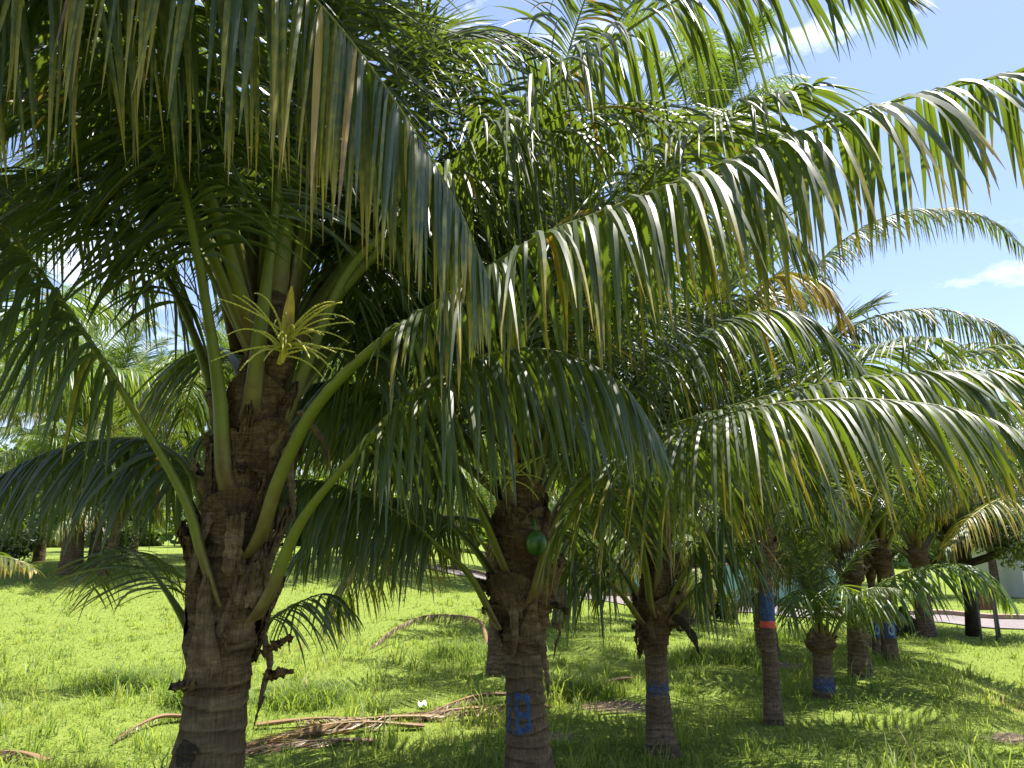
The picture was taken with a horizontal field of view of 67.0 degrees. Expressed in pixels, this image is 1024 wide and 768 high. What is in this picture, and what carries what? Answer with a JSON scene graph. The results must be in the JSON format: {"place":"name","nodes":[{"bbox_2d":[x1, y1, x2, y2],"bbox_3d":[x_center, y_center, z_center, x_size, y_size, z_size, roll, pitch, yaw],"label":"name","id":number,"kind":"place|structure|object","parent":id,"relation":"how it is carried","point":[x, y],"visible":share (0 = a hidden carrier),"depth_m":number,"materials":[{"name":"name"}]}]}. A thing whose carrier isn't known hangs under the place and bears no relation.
{"place":"outdoors","nodes":[
{"label":"outdoors","id":0,"kind":"place"},
{"bbox_2d":[0,536,1023,767],"bbox_3d":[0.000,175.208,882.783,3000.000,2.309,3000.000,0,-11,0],"label":"ground","id":1,"kind":"structure","parent":0,"point":[166,550],"depth_m":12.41,"materials":[{"name":"green plant"}]},
{"bbox_2d":[0,346,25,427],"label":"palm tree","id":2,"kind":"object","parent":1,"relation":"on","point":[18,383],"visible":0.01,"depth_m":41.75,"materials":[{"name":"green plant"}]},
{"bbox_2d":[0,346,42,426],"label":"palm tree","id":3,"kind":"object","parent":1,"relation":"on","point":[18,421],"visible":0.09,"depth_m":33.32,"materials":[{"name":"green plant"}]},
{"bbox_2d":[0,552,46,579],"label":"frond","id":4,"kind":"object","parent":1,"relation":"on","point":[12,561],"visible":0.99,"depth_m":8.21,"materials":[{"name":"green plant"}]},
{"bbox_2d":[0,517,48,562],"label":"bush","id":5,"kind":"object","parent":1,"relation":"on","point":[20,545],"visible":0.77,"depth_m":28.97,"materials":[{"name":"green plant"}]},
{"bbox_2d":[0,749,54,762],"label":"fallen frond","id":6,"kind":"object","parent":1,"relation":"on","point":[14,752],"visible":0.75,"depth_m":7.60,"materials":[{"name":"brown plant"}]},
{"bbox_2d":[0,336,122,561],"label":"palm tree","id":7,"kind":"object","parent":1,"relation":"on","point":[38,556],"visible":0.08,"depth_m":30.35,"materials":[{"name":"green plant"}]},
{"bbox_2d":[0,336,170,469],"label":"palm tree","id":8,"kind":"object","parent":1,"relation":"on","point":[34,422],"visible":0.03,"depth_m":36.66,"materials":[{"name":"green plant"}]},
{"bbox_2d":[49,523,143,561],"bbox_3d":[-16.122,6.154,30.100,3.237,1.554,2.438,8,-14,-36],"label":"bush","id":9,"kind":"object","parent":1,"relation":"on","point":[121,545],"visible":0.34,"depth_m":30.08,"materials":[{"name":"green plant"}]},
{"bbox_2d":[0,384,193,574],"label":"palm tree","id":10,"kind":"object","parent":1,"relation":"on","point":[73,551],"visible":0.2,"depth_m":25.99,"materials":[{"name":"green plant"}]},
{"bbox_2d":[0,309,205,571],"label":"palm tree","id":11,"kind":"object","parent":1,"relation":"on","point":[123,361],"visible":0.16,"depth_m":27.71,"materials":[{"name":"green plant"}]},
{"bbox_2d":[0,143,209,425],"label":"palm tree","id":12,"kind":"object","parent":1,"relation":"on","point":[104,319],"visible":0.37,"depth_m":12.07,"materials":[{"name":"green plant"}]},
{"bbox_2d":[6,396,203,575],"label":"palm tree","id":13,"kind":"object","parent":1,"relation":"on","point":[110,545],"visible":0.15,"depth_m":25.24,"materials":[{"name":"green plant"}]},
{"bbox_2d":[111,713,180,743],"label":"fallen frond","id":14,"kind":"object","parent":1,"relation":"on","point":[169,715],"visible":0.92,"depth_m":9.06,"materials":[{"name":"brown plant"}]},
{"bbox_2d":[130,347,172,550],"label":"palm tree","id":15,"kind":"object","parent":1,"relation":"on","point":[134,549],"visible":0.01,"depth_m":45.90,"materials":[{"name":"green plant"}]},
{"bbox_2d":[152,317,295,428],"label":"palm tree","id":16,"kind":"object","parent":1,"relation":"on","point":[179,335],"visible":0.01,"depth_m":39.65,"materials":[{"name":"green plant"}]},
{"bbox_2d":[152,320,303,431],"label":"palm tree","id":17,"kind":"object","parent":1,"relation":"on","point":[223,341],"visible":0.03,"depth_m":33.39,"materials":[{"name":"green plant"}]},
{"bbox_2d":[141,323,322,478],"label":"palm tree","id":18,"kind":"object","parent":1,"relation":"on","point":[161,366],"visible":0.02,"depth_m":28.23,"materials":[{"name":"green plant"}]},
{"bbox_2d":[0,0,491,365],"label":"palm tree","id":19,"kind":"object","parent":1,"relation":"on","point":[336,77],"visible":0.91,"depth_m":2.94,"materials":[{"name":"green plant"}]},
{"bbox_2d":[245,736,375,755],"bbox_3d":[-2.303,3.868,8.334,1.659,0.107,0.570,7,-13,-30],"label":"fallen frond","id":20,"kind":"object","parent":1,"relation":"on","point":[276,746],"visible":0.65,"depth_m":8.29,"materials":[{"name":"brown plant"}]},
{"bbox_2d":[247,720,424,747],"bbox_3d":[-2.116,3.920,8.760,2.299,0.116,0.617,7,-13,-31],"label":"fallen frond","id":21,"kind":"object","parent":1,"relation":"on","point":[325,728],"visible":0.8,"depth_m":8.80,"materials":[{"name":"brown plant"}]},
{"bbox_2d":[307,345,367,481],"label":"palm tree","id":22,"kind":"object","parent":1,"relation":"on","point":[328,378],"visible":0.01,"depth_m":39.74,"materials":[{"name":"green plant"}]},
{"bbox_2d":[255,712,425,726],"bbox_3d":[-1.990,4.014,9.257,2.073,0.094,0.420,3,-12,-16],"label":"fallen frond","id":23,"kind":"object","parent":1,"relation":"on","point":[291,720],"visible":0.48,"depth_m":9.14,"materials":[{"name":"brown plant"}]},
{"bbox_2d":[257,714,439,743],"bbox_3d":[-1.956,3.983,9.051,2.340,0.087,0.589,8,-14,-36],"label":"fallen frond","id":24,"kind":"object","parent":1,"relation":"on","point":[406,716],"visible":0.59,"depth_m":9.18,"materials":[{"name":"brown plant"}]},
{"bbox_2d":[320,353,412,521],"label":"palm tree","id":25,"kind":"object","parent":1,"relation":"on","point":[351,383],"visible":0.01,"depth_m":33.66,"materials":[{"name":"green plant"}]},
{"bbox_2d":[304,365,464,575],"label":"palm tree","id":26,"kind":"object","parent":1,"relation":"on","point":[388,568],"depth_m":27.64,"materials":[{"name":"green plant"}]},
{"bbox_2d":[418,700,426,706],"bbox_3d":[-1.159,4.134,10.021,0.110,0.076,0.100,0,-11,0],"label":"plastic scrap","id":27,"kind":"object","parent":1,"relation":"on","point":[422,703],"visible":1,"depth_m":10.00,"materials":[{"name":"white plastic"}]},
{"bbox_2d":[368,614,487,651],"bbox_3d":[-1.542,5.101,15.845,2.231,0.486,3.088,0,-11,0],"label":"fallen frond","id":28,"kind":"object","parent":1,"relation":"on","point":[409,623],"visible":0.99,"depth_m":16.68,"materials":[{"name":"brown plant"}]},
{"bbox_2d":[395,705,487,720],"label":"fallen frond","id":29,"kind":"object","parent":1,"relation":"on","point":[440,712],"visible":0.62,"depth_m":9.74,"materials":[{"name":"brown plant"}]},
{"bbox_2d":[440,401,459,569],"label":"palm tree","id":30,"kind":"object","parent":1,"relation":"on","point":[455,566],"depth_m":34.03,"materials":[{"name":"green plant"}]},
{"bbox_2d":[414,692,505,721],"bbox_3d":[-0.686,4.159,10.037,0.390,0.142,1.782,-11,-15,43],"label":"fallen frond","id":31,"kind":"object","parent":1,"relation":"on","point":[449,705],"visible":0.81,"depth_m":10.20,"materials":[{"name":"brown plant"}]},
{"bbox_2d":[309,397,639,676],"bbox_3d":[-0.360,2.467,13.049,5.362,4.740,5.492,-4,-12,17],"label":"palm tree","id":32,"kind":"object","parent":1,"relation":"on","point":[495,665],"visible":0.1,"depth_m":12.36,"materials":[{"name":"green plant"}]},
{"bbox_2d":[422,704,552,720],"bbox_3d":[-0.332,4.085,9.661,1.715,0.143,0.360,2,-11,-11],"label":"fallen frond","id":33,"kind":"object","parent":1,"relation":"on","point":[437,718],"visible":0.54,"depth_m":9.54,"materials":[{"name":"brown plant"}]},
{"bbox_2d":[0,0,1023,767],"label":"palm tree","id":34,"kind":"object","parent":1,"relation":"on","point":[278,318],"visible":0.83,"depth_m":4.25,"materials":[{"name":"green plant"}]},
{"bbox_2d":[0,431,1023,568],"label":"treeline","id":35,"kind":"object","parent":1,"relation":"on","point":[900,561],"visible":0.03,"depth_m":62.04,"materials":[{"name":"green plant"}]},
{"bbox_2d":[408,447,693,628],"bbox_3d":[0.901,2.788,18.803,6.671,6.211,6.901,0,-11,0],"label":"palm tree","id":36,"kind":"object","parent":1,"relation":"on","point":[560,600],"visible":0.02,"depth_m":18.26,"materials":[{"name":"green plant"}]},
{"bbox_2d":[116,0,1023,767],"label":"palm tree","id":37,"kind":"object","parent":1,"relation":"on","point":[526,532],"visible":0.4,"depth_m":5.72,"materials":[{"name":"green plant"}]},
{"bbox_2d":[596,675,634,684],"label":"fallen frond","id":38,"kind":"object","parent":1,"relation":"on","point":[625,678],"visible":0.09,"depth_m":12.03,"materials":[{"name":"brown plant"}]},
{"bbox_2d":[434,181,855,759],"bbox_3d":[1.012,0.989,9.355,6.006,6.229,4.254,-4,-12,17],"label":"palm tree","id":39,"kind":"object","parent":1,"relation":"on","point":[656,605],"visible":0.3,"depth_m":7.94,"materials":[{"name":"green plant"}]},
{"bbox_2d":[570,479,783,624],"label":"palm tree","id":40,"kind":"object","parent":1,"relation":"on","point":[684,613],"visible":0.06,"depth_m":20.85,"materials":[{"name":"green plant"}]},
{"bbox_2d":[611,5,810,655],"bbox_3d":[4.109,-1.262,16.034,4.593,13.288,4.388,-8,-14,35],"label":"palm tree","id":41,"kind":"object","parent":1,"relation":"on","point":[727,71],"visible":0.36,"depth_m":16.42,"materials":[{"name":"green plant"}]},
{"bbox_2d":[707,587,736,620],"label":"bush","id":42,"kind":"object","parent":1,"relation":"on","point":[717,612],"visible":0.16,"depth_m":22.08,"materials":[{"name":"green plant"}]},
{"bbox_2d":[611,562,839,606],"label":"boundary wall","id":43,"kind":"structure","parent":1,"relation":"on","point":[781,594],"depth_m":27.69,"materials":[{"name":"stone"}]},
{"bbox_2d":[704,492,747,563],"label":"palm tree","id":44,"kind":"object","parent":1,"relation":"on","point":[705,501],"depth_m":36.14,"materials":[{"name":"green plant"}]},
{"bbox_2d":[437,564,1023,619],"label":"kerb","id":45,"kind":"structure","parent":1,"relation":"on","point":[983,615],"depth_m":24.26,"materials":[{"name":"concrete"}]},
{"bbox_2d":[544,208,1023,726],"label":"palm tree","id":46,"kind":"object","parent":1,"relation":"on","point":[772,705],"visible":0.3,"depth_m":9.65,"materials":[{"name":"green plant"}]},
{"bbox_2d":[624,335,1023,677],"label":"palm tree","id":47,"kind":"object","parent":1,"relation":"on","point":[858,649],"visible":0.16,"depth_m":11.86,"materials":[{"name":"green plant"}]},
{"bbox_2d":[706,473,942,647],"bbox_3d":[7.147,3.141,16.771,5.766,5.091,5.850,0,-11,0],"label":"palm tree","id":48,"kind":"object","parent":1,"relation":"on","point":[868,636],"visible":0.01,"depth_m":16.76,"materials":[{"name":"green plant"}]},
{"bbox_2d":[695,369,1017,661],"bbox_3d":[6.759,2.426,14.465,6.340,5.356,5.543,-6,-13,30],"label":"palm tree","id":49,"kind":"object","parent":1,"relation":"on","point":[881,562],"visible":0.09,"depth_m":13.92,"materials":[{"name":"green plant"}]},
{"bbox_2d":[726,526,1019,697],"bbox_3d":[5.049,3.191,10.800,2.916,2.429,2.904,7,-13,-32],"label":"palm tree","id":50,"kind":"object","parent":1,"relation":"on","point":[821,644],"visible":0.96,"depth_m":10.61,"materials":[{"name":"green plant"}]},
{"bbox_2d":[724,419,1023,655],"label":"palm tree","id":51,"kind":"object","parent":1,"relation":"on","point":[870,575],"visible":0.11,"depth_m":14.75,"materials":[{"name":"green plant"}]},
{"bbox_2d":[867,604,915,635],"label":"bush","id":52,"kind":"object","parent":1,"relation":"on","point":[907,628],"visible":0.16,"depth_m":19.34,"materials":[{"name":"green plant"}]},
{"bbox_2d":[890,547,895,582],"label":"palm tree","id":53,"kind":"object","parent":1,"relation":"on","point":[892,572],"depth_m":40.68,"materials":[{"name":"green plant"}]},
{"bbox_2d":[819,449,1021,636],"bbox_3d":[10.082,3.534,19.960,7.135,5.819,6.743,4,-12,-22],"label":"palm tree","id":54,"kind":"object","parent":1,"relation":"on","point":[916,553],"visible":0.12,"depth_m":19.38,"materials":[{"name":"green plant"}]},
{"bbox_2d":[901,430,1023,583],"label":"palm tree","id":55,"kind":"object","parent":1,"relation":"on","point":[993,568],"depth_m":32.00,"materials":[{"name":"plant"}]},
{"bbox_2d":[903,474,1023,636],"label":"palm tree","id":56,"kind":"object","parent":1,"relation":"on","point":[1012,544],"visible":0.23,"depth_m":19.54,"materials":[{"name":"green plant"}]},
{"bbox_2d":[916,342,1023,564],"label":"palm tree","id":57,"kind":"object","parent":1,"relation":"on","point":[974,514],"visible":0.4,"depth_m":12.06,"materials":[{"name":"green plant"}]},
{"bbox_2d":[975,589,998,640],"bbox_3d":[11.579,5.673,18.852,0.440,1.315,0.078,0,-11,0],"label":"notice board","id":58,"kind":"object","parent":1,"relation":"on","point":[984,607],"visible":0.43,"depth_m":18.86,"materials":[{"name":"brown wood"}]},
{"bbox_2d":[993,592,1000,636],"bbox_3d":[12.187,5.838,19.440,0.103,1.202,0.070,0,-11,0],"label":"wooden post","id":59,"kind":"object","parent":1,"relation":"on","point":[998,625],"visible":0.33,"depth_m":19.41,"materials":[{"name":"grey wood"}]},
{"bbox_2d":[972,510,1023,597],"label":"house","id":60,"kind":"structure","parent":1,"relation":"on","point":[1011,581],"depth_m":32.23,"materials":[{"name":"white paint"}]},
{"bbox_2d":[0,0,1023,535],"label":"sky","id":61,"kind":"structure","parent":0,"point":[967,39],"materials":[{"name":"blue"}]},
{"bbox_2d":[399,564,1023,628],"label":"road","id":62,"kind":"structure","parent":0,"point":[1008,623],"depth_m":23.26,"materials":[{"name":"grey asphalt"}]}
]}

